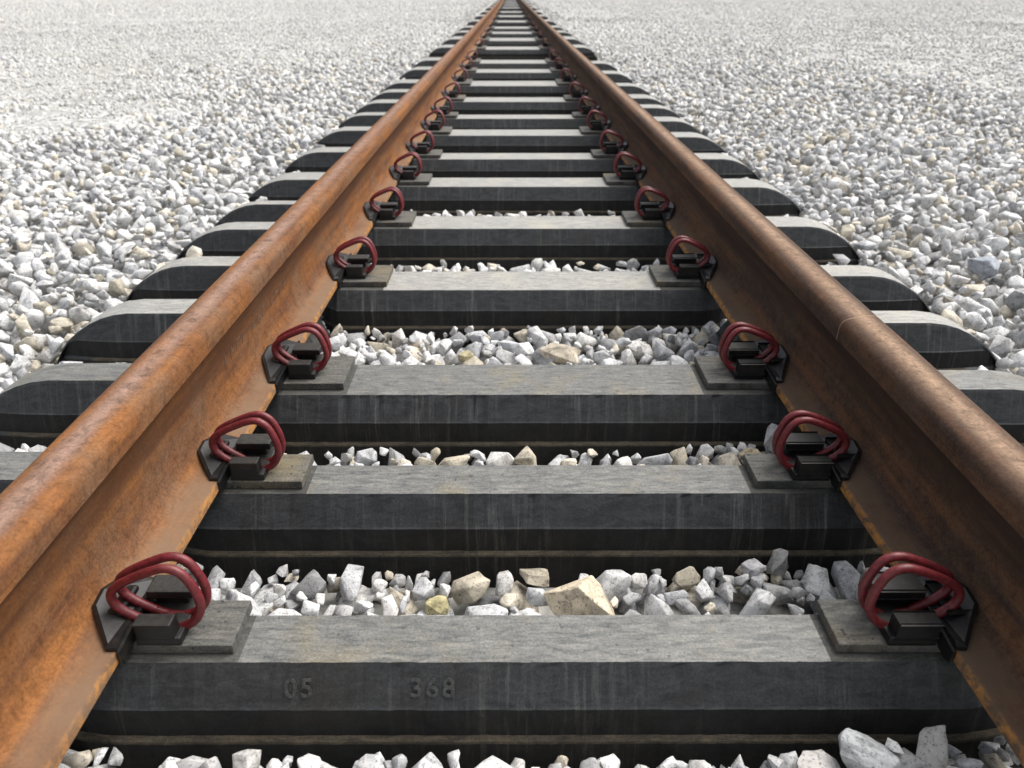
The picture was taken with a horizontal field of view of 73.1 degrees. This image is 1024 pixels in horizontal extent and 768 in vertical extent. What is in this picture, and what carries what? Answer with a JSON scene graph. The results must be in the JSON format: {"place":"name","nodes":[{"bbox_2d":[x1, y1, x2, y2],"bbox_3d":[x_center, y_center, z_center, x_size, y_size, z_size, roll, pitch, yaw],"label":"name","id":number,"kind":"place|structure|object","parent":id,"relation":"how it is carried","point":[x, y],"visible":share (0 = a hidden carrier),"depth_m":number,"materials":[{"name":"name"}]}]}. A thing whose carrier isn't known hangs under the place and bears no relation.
{"place":"outdoors","nodes":[
{"label":"outdoors","id":0,"kind":"place"},
{"bbox_2d":[0,0,1023,767],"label":"ground","id":1,"kind":"structure","parent":0,"point":[546,610],"depth_m":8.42,"materials":[{"name":"grey gravel"}]},
{"bbox_2d":[214,201,295,226],"bbox_3d":[-0.781,-0.554,2.522,0.650,0.215,0.152,0,30,0],"label":"sleeper end","id":2,"kind":"object","parent":1,"relation":"on","point":[264,211],"visible":0.2,"depth_m":2.46,"materials":[{"name":"concrete"}]},
{"bbox_2d":[370,89,409,101],"bbox_3d":[-0.787,-2.117,5.263,0.650,0.215,0.284,0,30,0],"label":"sleeper end","id":3,"kind":"object","parent":1,"relation":"on","point":[394,94],"visible":0.24,"depth_m":5.14,"materials":[{"name":"concrete"}]},
{"bbox_2d":[424,595,448,614],"bbox_3d":[-0.108,0.320,0.993,0.035,0.028,0.031,-1,24,-3],"label":"ballast stone","id":4,"kind":"object","parent":1,"relation":"on","point":[437,605],"visible":1,"depth_m":0.98,"materials":[{"name":"beige stone"}]},
{"bbox_2d":[0,431,890,587],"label":"railway sleeper","id":5,"kind":"object","parent":1,"relation":"on","point":[561,524],"visible":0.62,"depth_m":1.07,"materials":[{"name":"concrete"}]},
{"bbox_2d":[197,411,285,491],"bbox_3d":[-0.431,0.098,1.069,0.137,0.101,0.103,13,32,21],"label":"rail clip","id":6,"kind":"object","parent":5,"relation":"attached to","point":[217,450],"visible":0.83,"depth_m":1.07,"materials":[{"name":"red metal"}]},
{"bbox_2d":[772,410,860,491],"bbox_3d":[0.485,0.097,1.070,0.137,0.101,0.103,-12,32,-20],"label":"rail clip","id":7,"kind":"object","parent":5,"relation":"attached to","point":[841,448],"visible":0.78,"depth_m":1.07,"materials":[{"name":"red metal"}]},
{"bbox_2d":[457,350,473,361],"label":"ballast stone","id":8,"kind":"object","parent":1,"relation":"on","point":[462,356],"visible":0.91,"depth_m":1.63,"materials":[{"name":"beige stone"}]},
{"bbox_2d":[354,90,664,114],"bbox_3d":[0.011,-1.949,4.927,2.307,0.255,0.478,-4,30,-7],"label":"railway sleeper","id":9,"kind":"object","parent":1,"relation":"on","point":[563,105],"visible":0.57,"depth_m":4.80,"materials":[{"name":"concrete"}]},
{"bbox_2d":[441,82,460,99],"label":"rail clip","id":10,"kind":"object","parent":9,"relation":"attached to","point":[444,92],"visible":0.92,"depth_m":4.86,"materials":[{"name":"red metal"}]},
{"bbox_2d":[569,82,587,96],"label":"rail clip","id":11,"kind":"object","parent":9,"relation":"attached to","point":[584,92],"visible":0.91,"depth_m":4.86,"materials":[{"name":"red metal"}]},
{"bbox_2d":[466,19,555,26],"bbox_3d":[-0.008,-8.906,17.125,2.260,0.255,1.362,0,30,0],"label":"railway sleeper","id":12,"kind":"object","parent":1,"relation":"on","point":[511,23],"visible":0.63,"depth_m":16.56,"materials":[{"name":"concrete"}]},
{"bbox_2d":[474,14,547,19],"bbox_3d":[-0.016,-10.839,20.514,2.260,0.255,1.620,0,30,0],"label":"railway sleeper","id":13,"kind":"object","parent":1,"relation":"on","point":[510,17],"visible":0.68,"depth_m":19.95,"materials":[{"name":"concrete"}]},
{"bbox_2d":[489,5,532,6],"bbox_3d":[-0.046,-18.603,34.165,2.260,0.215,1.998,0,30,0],"label":"railway sleeper","id":14,"kind":"object","parent":1,"relation":"on","point":[510,6],"visible":0.36,"depth_m":33.30,"materials":[{"name":"concrete"}]},
{"bbox_2d":[492,3,529,4],"bbox_3d":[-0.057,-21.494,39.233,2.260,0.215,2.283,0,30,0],"label":"railway sleeper","id":15,"kind":"object","parent":1,"relation":"on","point":[510,3],"visible":0.37,"depth_m":38.24,"materials":[{"name":"concrete"}]},
{"bbox_2d":[494,1,527,2],"bbox_3d":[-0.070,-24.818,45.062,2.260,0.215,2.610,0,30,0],"label":"railway sleeper","id":16,"kind":"object","parent":1,"relation":"on","point":[510,2],"visible":0.36,"depth_m":43.93,"materials":[{"name":"concrete"}]},
{"bbox_2d":[480,10,542,14],"bbox_3d":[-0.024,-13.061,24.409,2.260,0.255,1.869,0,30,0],"label":"railway sleeper","id":17,"kind":"object","parent":1,"relation":"on","point":[499,12],"visible":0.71,"depth_m":23.64,"materials":[{"name":"concrete"}]},
{"bbox_2d":[485,7,537,10],"bbox_3d":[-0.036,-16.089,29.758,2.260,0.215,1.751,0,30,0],"label":"railway sleeper","id":18,"kind":"object","parent":1,"relation":"on","point":[510,9],"visible":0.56,"depth_m":29.01,"materials":[{"name":"concrete"}]},
{"bbox_2d":[0,341,1023,465],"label":"railway sleeper","id":19,"kind":"object","parent":1,"relation":"on","point":[337,406],"visible":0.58,"depth_m":1.34,"materials":[{"name":"concrete"}]},
{"bbox_2d":[262,322,331,393],"bbox_3d":[-0.444,-0.073,1.368,0.139,0.102,0.150,-22,36,-33],"label":"rail clip","id":20,"kind":"object","parent":19,"relation":"attached to","point":[277,355],"visible":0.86,"depth_m":1.35,"materials":[{"name":"red metal"}]},
{"bbox_2d":[718,322,788,392],"bbox_3d":[0.497,-0.074,1.370,0.139,0.101,0.150,22,36,33],"label":"rail clip","id":21,"kind":"object","parent":19,"relation":"attached to","point":[773,355],"visible":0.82,"depth_m":1.35,"materials":[{"name":"red metal"}]},
{"bbox_2d":[452,29,571,37],"bbox_3d":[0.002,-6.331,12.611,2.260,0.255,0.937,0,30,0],"label":"railway sleeper","id":22,"kind":"object","parent":1,"relation":"on","point":[531,34],"visible":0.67,"depth_m":12.29,"materials":[{"name":"concrete"}]},
{"bbox_2d":[459,24,564,31],"bbox_3d":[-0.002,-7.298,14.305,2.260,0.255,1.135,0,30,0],"label":"railway sleeper","id":23,"kind":"object","parent":1,"relation":"on","point":[511,29],"visible":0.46,"depth_m":13.88,"materials":[{"name":"concrete"}]},
{"bbox_2d":[442,35,582,46],"bbox_3d":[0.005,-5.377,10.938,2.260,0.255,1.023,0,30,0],"label":"railway sleeper","id":24,"kind":"object","parent":1,"relation":"on","point":[512,42],"visible":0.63,"depth_m":10.60,"materials":[{"name":"concrete"}]},
{"bbox_2d":[429,43,597,60],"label":"railway sleeper","id":25,"kind":"object","parent":1,"relation":"on","point":[539,52],"visible":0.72,"depth_m":9.00,"materials":[{"name":"concrete"}]},
{"bbox_2d":[413,56,616,70],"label":"railway sleeper","id":26,"kind":"object","parent":1,"relation":"on","point":[479,63],"visible":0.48,"depth_m":7.30,"materials":[{"name":"concrete"}]},
{"bbox_2d":[465,50,477,60],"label":"rail clip","id":27,"kind":"object","parent":26,"relation":"attached to","point":[467,56],"visible":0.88,"depth_m":7.44,"materials":[{"name":"red metal"}]},
{"bbox_2d":[549,50,560,60],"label":"rail clip","id":28,"kind":"object","parent":26,"relation":"attached to","point":[558,56],"visible":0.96,"depth_m":7.44,"materials":[{"name":"red metal"}]},
{"bbox_2d":[382,75,649,96],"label":"railway sleeper","id":29,"kind":"object","parent":1,"relation":"on","point":[555,88],"visible":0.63,"depth_m":5.59,"materials":[{"name":"concrete"}]},
{"bbox_2d":[452,68,467,81],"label":"rail clip","id":30,"kind":"object","parent":29,"relation":"attached to","point":[454,77],"visible":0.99,"depth_m":5.71,"materials":[{"name":"red metal"}]},
{"bbox_2d":[560,68,576,82],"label":"rail clip","id":31,"kind":"object","parent":29,"relation":"attached to","point":[572,77],"visible":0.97,"depth_m":5.71,"materials":[{"name":"red metal"}]},
{"bbox_2d":[399,64,633,83],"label":"railway sleeper","id":32,"kind":"object","parent":1,"relation":"on","point":[549,74],"visible":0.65,"depth_m":6.49,"materials":[{"name":"concrete"}]},
{"bbox_2d":[460,58,472,67],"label":"rail clip","id":33,"kind":"object","parent":32,"relation":"attached to","point":[462,66],"visible":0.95,"depth_m":6.59,"materials":[{"name":"red metal"}]},
{"bbox_2d":[554,58,567,68],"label":"rail clip","id":34,"kind":"object","parent":32,"relation":"attached to","point":[564,65],"visible":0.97,"depth_m":6.59,"materials":[{"name":"red metal"}]},
{"bbox_2d":[176,201,860,271],"bbox_3d":[0.025,-0.462,2.321,2.260,0.255,0.302,0,30,0],"label":"railway sleeper","id":35,"kind":"object","parent":1,"relation":"on","point":[411,238],"visible":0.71,"depth_m":2.25,"materials":[{"name":"concrete"}]},
{"bbox_2d":[363,186,403,226],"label":"rail clip","id":36,"kind":"object","parent":35,"relation":"attached to","point":[371,207],"visible":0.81,"depth_m":2.28,"materials":[{"name":"red metal"}]},
{"bbox_2d":[634,186,675,226],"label":"rail clip","id":37,"kind":"object","parent":35,"relation":"attached to","point":[667,206],"visible":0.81,"depth_m":2.28,"materials":[{"name":"red metal"}]},
{"bbox_2d":[338,106,701,133],"bbox_3d":[0.020,-1.526,4.187,2.260,0.255,0.447,0,30,0],"label":"railway sleeper","id":38,"kind":"object","parent":1,"relation":"on","point":[457,121],"visible":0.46,"depth_m":4.17,"materials":[{"name":"concrete"}]},
{"bbox_2d":[431,96,452,116],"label":"rail clip","id":39,"kind":"object","parent":38,"relation":"attached to","point":[434,107],"visible":0.82,"depth_m":4.20,"materials":[{"name":"red metal"}]},
{"bbox_2d":[578,96,599,116],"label":"rail clip","id":40,"kind":"object","parent":38,"relation":"attached to","point":[595,107],"visible":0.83,"depth_m":4.20,"materials":[{"name":"red metal"}]},
{"bbox_2d":[283,141,759,179],"bbox_3d":[0.023,-1.000,3.264,2.276,0.255,0.302,2,30,3],"label":"railway sleeper","id":41,"kind":"object","parent":1,"relation":"on","point":[594,163],"visible":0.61,"depth_m":3.17,"materials":[{"name":"concrete"}]},
{"bbox_2d":[405,130,434,157],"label":"rail clip","id":42,"kind":"object","parent":41,"relation":"attached to","point":[411,145],"visible":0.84,"depth_m":3.19,"materials":[{"name":"red metal"}]},
{"bbox_2d":[599,130,627,153],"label":"rail clip","id":43,"kind":"object","parent":41,"relation":"attached to","point":[622,145],"visible":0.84,"depth_m":3.20,"materials":[{"name":"red metal"}]},
{"bbox_2d":[317,120,725,153],"bbox_3d":[0.021,-1.275,3.746,2.260,0.255,0.424,0,30,0],"label":"railway sleeper","id":44,"kind":"object","parent":1,"relation":"on","point":[582,139],"visible":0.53,"depth_m":3.69,"materials":[{"name":"concrete"}]},
{"bbox_2d":[420,109,444,130],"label":"rail clip","id":45,"kind":"object","parent":44,"relation":"attached to","point":[425,124],"visible":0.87,"depth_m":3.73,"materials":[{"name":"red metal"}]},
{"bbox_2d":[586,110,610,130],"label":"rail clip","id":46,"kind":"object","parent":44,"relation":"attached to","point":[606,123],"visible":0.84,"depth_m":3.73,"materials":[{"name":"red metal"}]},
{"bbox_2d":[248,165,800,216],"bbox_3d":[0.025,-0.751,2.827,2.275,0.255,0.315,2,30,3],"label":"railway sleeper","id":47,"kind":"object","parent":1,"relation":"on","point":[423,194],"visible":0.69,"depth_m":2.73,"materials":[{"name":"concrete"}]},
{"bbox_2d":[389,152,421,184],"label":"rail clip","id":48,"kind":"object","parent":47,"relation":"attached to","point":[395,170],"visible":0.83,"depth_m":2.76,"materials":[{"name":"red metal"}]},
{"bbox_2d":[613,151,646,184],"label":"rail clip","id":49,"kind":"object","parent":47,"relation":"attached to","point":[640,169],"visible":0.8,"depth_m":2.76,"materials":[{"name":"red metal"}]},
{"bbox_2d":[513,609,540,614],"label":"ballast stone","id":50,"kind":"object","parent":1,"relation":"on","point":[525,612],"visible":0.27,"depth_m":0.96,"materials":[{"name":"white stone"}]},
{"bbox_2d":[57,299,996,370],"bbox_3d":[0.026,-0.080,1.691,2.260,0.215,0.254,0,30,0],"label":"railway sleeper","id":51,"kind":"object","parent":1,"relation":"on","point":[130,331],"visible":0.27,"depth_m":1.63,"materials":[{"name":"concrete"}]},
{"bbox_2d":[125,253,930,347],"bbox_3d":[0.025,-0.232,1.918,2.260,0.255,0.323,0,30,0],"label":"railway sleeper","id":52,"kind":"object","parent":1,"relation":"on","point":[382,299],"visible":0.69,"depth_m":1.80,"materials":[{"name":"concrete"}]},
{"bbox_2d":[326,236,377,287],"bbox_3d":[-0.451,-0.339,1.834,0.158,0.102,0.146,26,39,38],"label":"rail clip","id":53,"kind":"object","parent":52,"relation":"attached to","point":[337,262],"visible":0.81,"depth_m":1.82,"materials":[{"name":"red metal"}]},
{"bbox_2d":[666,235,717,287],"bbox_3d":[0.477,-0.336,1.828,0.134,0.102,0.186,1,30,1],"label":"rail clip","id":54,"kind":"object","parent":52,"relation":"attached to","point":[706,261],"visible":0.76,"depth_m":1.81,"materials":[{"name":"red metal"}]},
{"bbox_2d":[519,568,548,586],"bbox_3d":[0.034,0.292,1.047,0.046,0.019,0.038,4,27,-1],"label":"ballast stone","id":55,"kind":"object","parent":1,"relation":"on","point":[538,577],"visible":1,"depth_m":1.04,"materials":[{"name":"beige stone"}]},
{"bbox_2d":[69,571,1023,767],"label":"railway sleeper","id":56,"kind":"object","parent":1,"relation":"on","point":[223,681],"visible":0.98,"depth_m":0.81,"materials":[{"name":"concrete"}]},
{"bbox_2d":[92,552,211,664],"bbox_3d":[-0.431,0.251,0.799,0.136,0.102,0.103,12,32,20],"label":"rail clip","id":57,"kind":"object","parent":56,"relation":"attached to","point":[122,602],"visible":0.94,"depth_m":0.80,"materials":[{"name":"red metal"}]},
{"bbox_2d":[857,552,978,663],"bbox_3d":[0.486,0.251,0.801,0.137,0.101,0.103,-12,32,-21],"label":"rail clip","id":58,"kind":"object","parent":56,"relation":"attached to","point":[951,600],"visible":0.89,"depth_m":0.80,"materials":[{"name":"red metal"}]},
{"bbox_2d":[539,342,577,363],"bbox_3d":[0.110,-0.071,1.641,0.099,0.043,0.053,2,35,16],"label":"ballast stone","id":59,"kind":"object","parent":1,"relation":"on","point":[560,353],"visible":0.88,"depth_m":1.63,"materials":[{"name":"beige stone"}]},
{"bbox_2d":[544,575,614,614],"bbox_3d":[0.103,0.315,0.982,0.081,0.074,0.095,-22,36,-33],"label":"ballast stone","id":60,"kind":"object","parent":1,"relation":"on","point":[585,596],"visible":0.59,"depth_m":0.97,"materials":[{"name":"beige stone"}]},
{"bbox_2d":[639,104,680,117],"bbox_3d":[0.825,-1.720,4.567,0.650,0.215,0.261,0,30,0],"label":"sleeper end","id":61,"kind":"object","parent":1,"relation":"on","point":[654,110],"visible":0.16,"depth_m":4.46,"materials":[{"name":"concrete"}]},
{"bbox_2d":[739,448,759,458],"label":"ballast stone","id":62,"kind":"object","parent":1,"relation":"on","point":[749,451],"visible":0.62,"depth_m":1.27,"materials":[{"name":"beige stone"}]},
{"bbox_2d":[740,558,765,578],"bbox_3d":[0.363,0.276,1.039,0.036,0.024,0.031,20,36,14],"label":"ballast stone","id":63,"kind":"object","parent":1,"relation":"on","point":[752,567],"visible":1,"depth_m":1.03,"materials":[{"name":"grey stone"}]},
{"bbox_2d":[764,423,777,452],"bbox_3d":[0.493,0.102,1.296,0.038,0.052,0.037,4,25,20],"label":"ballast stone","id":64,"kind":"object","parent":1,"relation":"on","point":[771,429],"visible":0.4,"depth_m":1.29,"materials":[{"name":"grey stone"}]},
{"bbox_2d":[767,754,783,767],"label":"ballast stone","id":65,"kind":"object","parent":1,"relation":"on","point":[775,762],"visible":1,"depth_m":0.74,"materials":[{"name":"white stone"}]},
{"bbox_2d":[766,548,787,577],"bbox_3d":[0.406,0.271,1.048,0.037,0.049,0.034,-9,38,-4],"label":"ballast stone","id":66,"kind":"object","parent":1,"relation":"on","point":[777,564],"visible":0.97,"depth_m":1.04,"materials":[{"name":"grey stone"}]},
{"bbox_2d":[797,749,839,767],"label":"ballast stone","id":67,"kind":"object","parent":1,"relation":"on","point":[820,758],"visible":1,"depth_m":0.75,"materials":[{"name":"white stone"}]},
{"bbox_2d":[838,728,900,767],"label":"ballast stone","id":68,"kind":"object","parent":1,"relation":"on","point":[859,749],"visible":1,"depth_m":0.74,"materials":[{"name":"grey stone"}]},
{"bbox_2d":[915,725,948,767],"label":"ballast stone","id":69,"kind":"object","parent":1,"relation":"on","point":[932,749],"visible":0.98,"depth_m":0.76,"materials":[{"name":"grey stone"}]},
{"bbox_2d":[967,256,999,280],"bbox_3d":[1.384,-0.342,2.031,0.084,0.072,0.073,14,25,10],"label":"ballast stone","id":70,"kind":"object","parent":1,"relation":"on","point":[982,268],"visible":0.95,"depth_m":2.01,"materials":[{"name":"grey stone"}]},
{"bbox_2d":[1004,288,1023,311],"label":"ballast stone","id":71,"kind":"object","parent":1,"relation":"on","point":[1014,301],"visible":0.93,"depth_m":1.83,"materials":[{"name":"grey stone"}]},
{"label":"railway sleeper","id":72,"kind":"object","parent":1,"relation":"on","visible":0},
{"bbox_2d":[0,0,503,767],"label":"rail","id":73,"kind":"object","parent":72,"relation":"on","point":[106,488],"visible":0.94,"depth_m":0.93,"materials":[{"name":"brown metal"}]},
{"bbox_2d":[518,0,1023,766],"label":"rail","id":74,"kind":"object","parent":72,"relation":"on","point":[938,474],"visible":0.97,"depth_m":1.02,"materials":[{"name":"brown metal"}]}
]}

